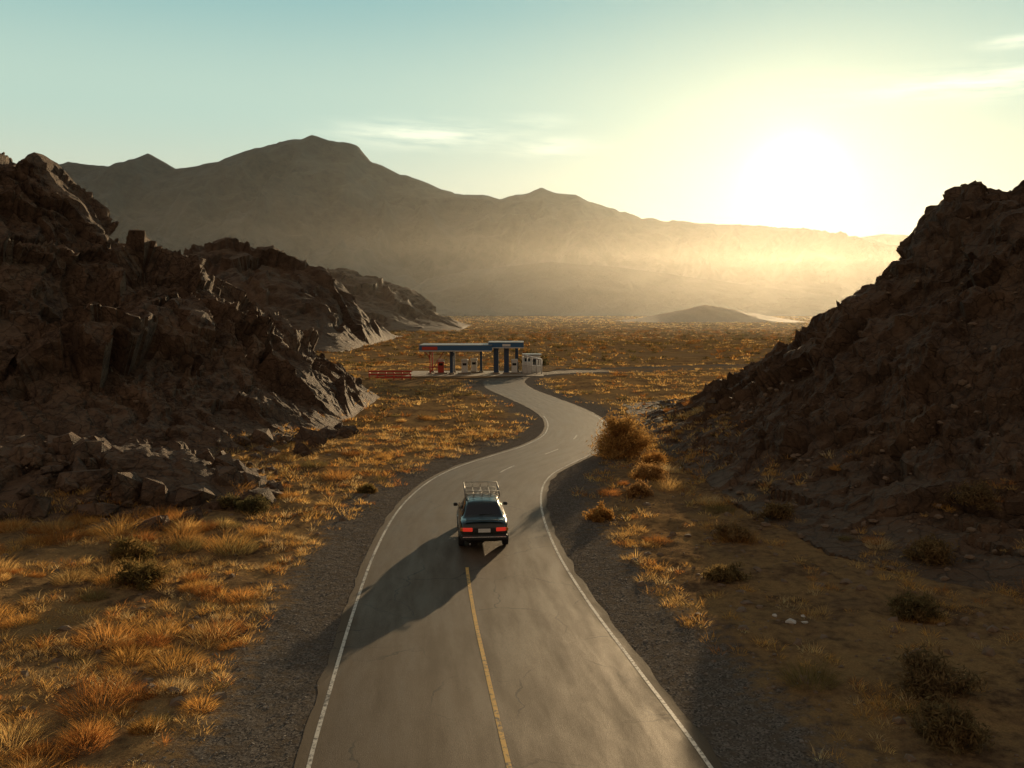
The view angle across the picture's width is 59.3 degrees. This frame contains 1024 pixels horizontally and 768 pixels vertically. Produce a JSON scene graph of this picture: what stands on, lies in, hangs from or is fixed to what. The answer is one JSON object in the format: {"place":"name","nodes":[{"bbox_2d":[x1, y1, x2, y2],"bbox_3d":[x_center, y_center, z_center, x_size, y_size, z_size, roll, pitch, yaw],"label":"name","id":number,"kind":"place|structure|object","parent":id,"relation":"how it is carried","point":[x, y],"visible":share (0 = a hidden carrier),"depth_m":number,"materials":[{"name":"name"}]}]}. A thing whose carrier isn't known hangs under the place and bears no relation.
{"place":"outdoors","nodes":[
{"label":"outdoors","id":0,"kind":"place"},
{"bbox_2d":[0,152,378,522],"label":"rocky hill","id":1,"kind":"structure","parent":0,"point":[186,351],"depth_m":59.17,"materials":[{"name":"stone"}]},
{"bbox_2d":[182,237,400,352],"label":"distant rocky hill","id":2,"kind":"structure","parent":0,"point":[298,294],"depth_m":202.24,"materials":[{"name":"stone"}]},
{"bbox_2d":[327,268,470,331],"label":"distant rocky hill","id":3,"kind":"structure","parent":0,"point":[388,306],"depth_m":358.43,"materials":[{"name":"stone"}]},
{"bbox_2d":[346,371,510,377],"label":"dirt track","id":4,"kind":"structure","parent":0,"point":[349,372],"depth_m":109.69,"materials":[{"name":"brown soil"}]},
{"bbox_2d":[59,135,900,298],"bbox_3d":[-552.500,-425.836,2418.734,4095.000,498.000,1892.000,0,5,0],"label":"mountain range","id":5,"kind":"structure","parent":0,"point":[314,201],"depth_m":2029.88,"materials":[{"name":"brown stone"}]},
{"bbox_2d":[0,316,1023,767],"bbox_3d":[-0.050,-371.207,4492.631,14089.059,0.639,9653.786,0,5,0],"label":"ground","id":6,"kind":"structure","parent":0,"point":[1000,710],"depth_m":25.07,"materials":[{"name":"soil"}]},
{"bbox_2d":[105,533,159,562],"bbox_3d":[-12.795,5.518,30.443,1.827,0.908,1.932,0,5,0],"label":"desert shrub","id":7,"kind":"object","parent":6,"relation":"on","point":[136,548],"visible":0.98,"depth_m":30.06,"materials":[{"name":"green plant"}]},
{"bbox_2d":[102,555,175,591],"bbox_3d":[-11.343,5.602,27.259,2.173,1.045,1.938,0,5,0],"label":"desert shrub","id":8,"kind":"object","parent":6,"relation":"on","point":[137,575],"visible":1,"depth_m":27.00,"materials":[{"name":"green plant"}]},
{"bbox_2d":[0,422,361,538],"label":"boulders","id":9,"kind":"object","parent":6,"relation":"on","point":[84,454],"visible":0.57,"depth_m":38.59,"materials":[{"name":"stone"}]},
{"bbox_2d":[207,491,240,509],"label":"desert shrub","id":10,"kind":"object","parent":6,"relation":"on","point":[228,501],"visible":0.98,"depth_m":37.45,"materials":[{"name":"green plant"}]},
{"bbox_2d":[235,491,280,514],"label":"desert shrub","id":11,"kind":"object","parent":6,"relation":"on","point":[248,504],"visible":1,"depth_m":36.86,"materials":[{"name":"green plant"}]},
{"bbox_2d":[354,483,377,493],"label":"desert shrub","id":12,"kind":"object","parent":6,"relation":"on","point":[368,488],"visible":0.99,"depth_m":40.85,"materials":[{"name":"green plant"}]},
{"bbox_2d":[368,370,410,379],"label":"barrier fence","id":13,"kind":"object","parent":6,"relation":"on","point":[385,374],"visible":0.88,"depth_m":104.66,"materials":[{"name":"red metal"}]},
{"bbox_2d":[405,341,543,376],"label":"gas station","id":14,"kind":"object","parent":6,"relation":"on","point":[531,365],"visible":1,"depth_m":113.43,"materials":[{"name":"concrete"}]},
{"bbox_2d":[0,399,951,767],"bbox_3d":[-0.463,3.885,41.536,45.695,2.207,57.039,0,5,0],"label":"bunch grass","id":15,"kind":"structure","parent":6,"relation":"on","point":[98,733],"depth_m":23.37,"materials":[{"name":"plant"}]},
{"bbox_2d":[0,315,1023,767],"bbox_3d":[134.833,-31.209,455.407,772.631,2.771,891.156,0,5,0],"label":"dry grass","id":16,"kind":"structure","parent":6,"relation":"on","point":[312,541],"depth_m":32.42,"materials":[{"name":"yellow plant"}]},
{"bbox_2d":[0,192,1023,763],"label":"scattered rocks","id":17,"kind":"object","parent":6,"relation":"on","point":[180,700],"visible":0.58,"depth_m":28.82,"materials":[{"name":"brown stone"}]},
{"bbox_2d":[236,328,795,463],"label":"scrub","id":18,"kind":"object","parent":6,"relation":"on","point":[611,332],"visible":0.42,"depth_m":198.19,"materials":[{"name":"orange plant"}]},
{"bbox_2d":[518,348,548,364],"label":"desert shrub","id":19,"kind":"object","parent":6,"relation":"on","point":[544,361],"visible":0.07,"depth_m":130.83,"materials":[{"name":"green plant"}]},
{"bbox_2d":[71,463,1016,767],"bbox_3d":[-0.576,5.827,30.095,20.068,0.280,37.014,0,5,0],"label":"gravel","id":20,"kind":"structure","parent":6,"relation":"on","point":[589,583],"depth_m":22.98,"materials":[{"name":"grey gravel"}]},
{"bbox_2d":[582,497,614,522],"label":"desert shrub","id":21,"kind":"object","parent":6,"relation":"on","point":[600,513],"visible":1,"depth_m":35.52,"materials":[{"name":"brown plant"}]},
{"bbox_2d":[586,408,663,459],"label":"desert shrub","id":22,"kind":"object","parent":6,"relation":"on","point":[622,440],"visible":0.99,"depth_m":50.43,"materials":[{"name":"brown plant"}]},
{"bbox_2d":[616,478,656,497],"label":"desert shrub","id":23,"kind":"object","parent":6,"relation":"on","point":[638,488],"visible":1,"depth_m":39.82,"materials":[{"name":"brown plant"}]},
{"bbox_2d":[629,458,672,481],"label":"desert shrub","id":24,"kind":"object","parent":6,"relation":"on","point":[648,471],"visible":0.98,"depth_m":43.22,"materials":[{"name":"brown plant"}]},
{"bbox_2d":[638,448,668,467],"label":"desert shrub","id":25,"kind":"object","parent":6,"relation":"on","point":[655,457],"visible":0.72,"depth_m":47.55,"materials":[{"name":"brown plant"}]},
{"bbox_2d":[700,556,753,583],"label":"desert shrub","id":26,"kind":"object","parent":6,"relation":"on","point":[725,573],"visible":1,"depth_m":27.63,"materials":[{"name":"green plant"}]},
{"bbox_2d":[701,516,756,544],"bbox_3d":[8.084,5.314,32.612,1.665,0.871,2.201,-2,5,-22],"label":"desert shrub","id":27,"kind":"object","parent":6,"relation":"on","point":[730,529],"visible":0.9,"depth_m":32.46,"materials":[{"name":"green plant"}]},
{"bbox_2d":[772,614,807,623],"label":"pale rocks","id":28,"kind":"object","parent":6,"relation":"on","point":[790,621],"visible":1,"depth_m":23.87,"materials":[{"name":"stone"}]},
{"bbox_2d":[879,585,948,622],"bbox_3d":[11.015,6.038,24.541,1.697,0.784,1.615,3,5,28],"label":"desert shrub","id":29,"kind":"object","parent":6,"relation":"on","point":[923,608],"visible":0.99,"depth_m":24.29,"materials":[{"name":"green plant"}]},
{"bbox_2d":[889,640,989,708],"bbox_3d":[9.190,6.209,19.608,2.445,1.153,1.948,-4,6,-41],"label":"desert shrub","id":30,"kind":"object","parent":6,"relation":"on","point":[929,675],"visible":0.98,"depth_m":19.31,"materials":[{"name":"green plant"}]},
{"bbox_2d":[908,696,1006,757],"bbox_3d":[8.391,6.546,17.415,1.774,0.967,1.807,-4,6,-37],"label":"desert shrub","id":31,"kind":"object","parent":6,"relation":"on","point":[951,728],"visible":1,"depth_m":17.16,"materials":[{"name":"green plant"}]},
{"bbox_2d":[0,0,1023,237],"label":"sky","id":32,"kind":"structure","parent":0,"point":[850,117],"materials":[{"name":"blue"}]},
{"bbox_2d":[294,365,745,767],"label":"road","id":33,"kind":"structure","parent":0,"point":[516,651],"depth_m":21.92,"materials":[{"name":"grey asphalt"}]},
{"bbox_2d":[453,481,508,545],"bbox_3d":[-1.127,4.696,33.220,2.040,1.816,4.687,0,5,-4],"label":"car","id":34,"kind":"object","parent":33,"relation":"on","point":[481,516],"visible":1,"depth_m":31.71,"materials":[{"name":"paint"}]},
{"bbox_2d":[438,329,800,332],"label":"dirt track","id":35,"kind":"structure","parent":0,"point":[643,329],"depth_m":339.52,"materials":[{"name":"brown soil"}]},
{"bbox_2d":[412,262,842,315],"bbox_3d":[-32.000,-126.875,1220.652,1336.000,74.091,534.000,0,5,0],"label":"distant ridge","id":36,"kind":"structure","parent":0,"point":[553,289],"depth_m":1071.36,"materials":[{"name":"brown stone"}]},
{"bbox_2d":[520,348,772,370],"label":"dirt track","id":37,"kind":"structure","parent":0,"point":[549,367],"depth_m":143.09,"materials":[{"name":"brown soil"}]},
{"bbox_2d":[668,323,715,323],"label":"dirt track","id":38,"kind":"structure","parent":0,"point":[693,323],"depth_m":470.54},
{"bbox_2d":[614,305,803,322],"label":"distant ridge","id":39,"kind":"structure","parent":0,"point":[704,313],"depth_m":538.45,"materials":[{"name":"brown stone"}]},
{"bbox_2d":[663,353,760,357],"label":"dirt track","id":40,"kind":"structure","parent":0,"point":[722,356],"depth_m":154.88,"materials":[{"name":"brown soil"}]},
{"bbox_2d":[621,180,1023,598],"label":"rocky hill","id":41,"kind":"structure","parent":0,"point":[908,352],"depth_m":41.43,"materials":[{"name":"brown stone"}]},
{"bbox_2d":[750,497,796,521],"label":"desert shrub","id":42,"kind":"object","parent":41,"relation":"on","point":[777,510],"visible":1,"depth_m":35.42,"materials":[{"name":"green plant"}]},
{"bbox_2d":[899,528,961,566],"bbox_3d":[13.513,5.282,29.053,1.819,1.068,1.871,2,5,18],"label":"desert shrub","id":43,"kind":"object","parent":41,"relation":"on","point":[934,551],"visible":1,"depth_m":28.81,"materials":[{"name":"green plant"}]},
{"bbox_2d":[939,477,1010,512],"bbox_3d":[16.365,3.827,31.720,2.013,1.136,1.772,0,5,0],"label":"desert shrub","id":44,"kind":"object","parent":41,"relation":"on","point":[980,495],"visible":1,"depth_m":31.54,"materials":[{"name":"green plant"}]},
{"bbox_2d":[861,234,908,244],"bbox_3d":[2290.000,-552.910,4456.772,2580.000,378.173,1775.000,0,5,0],"label":"mountain range","id":45,"kind":"structure","parent":0,"point":[889,239],"depth_m":4425.35,"materials":[{"name":"beige stone"}]}
]}

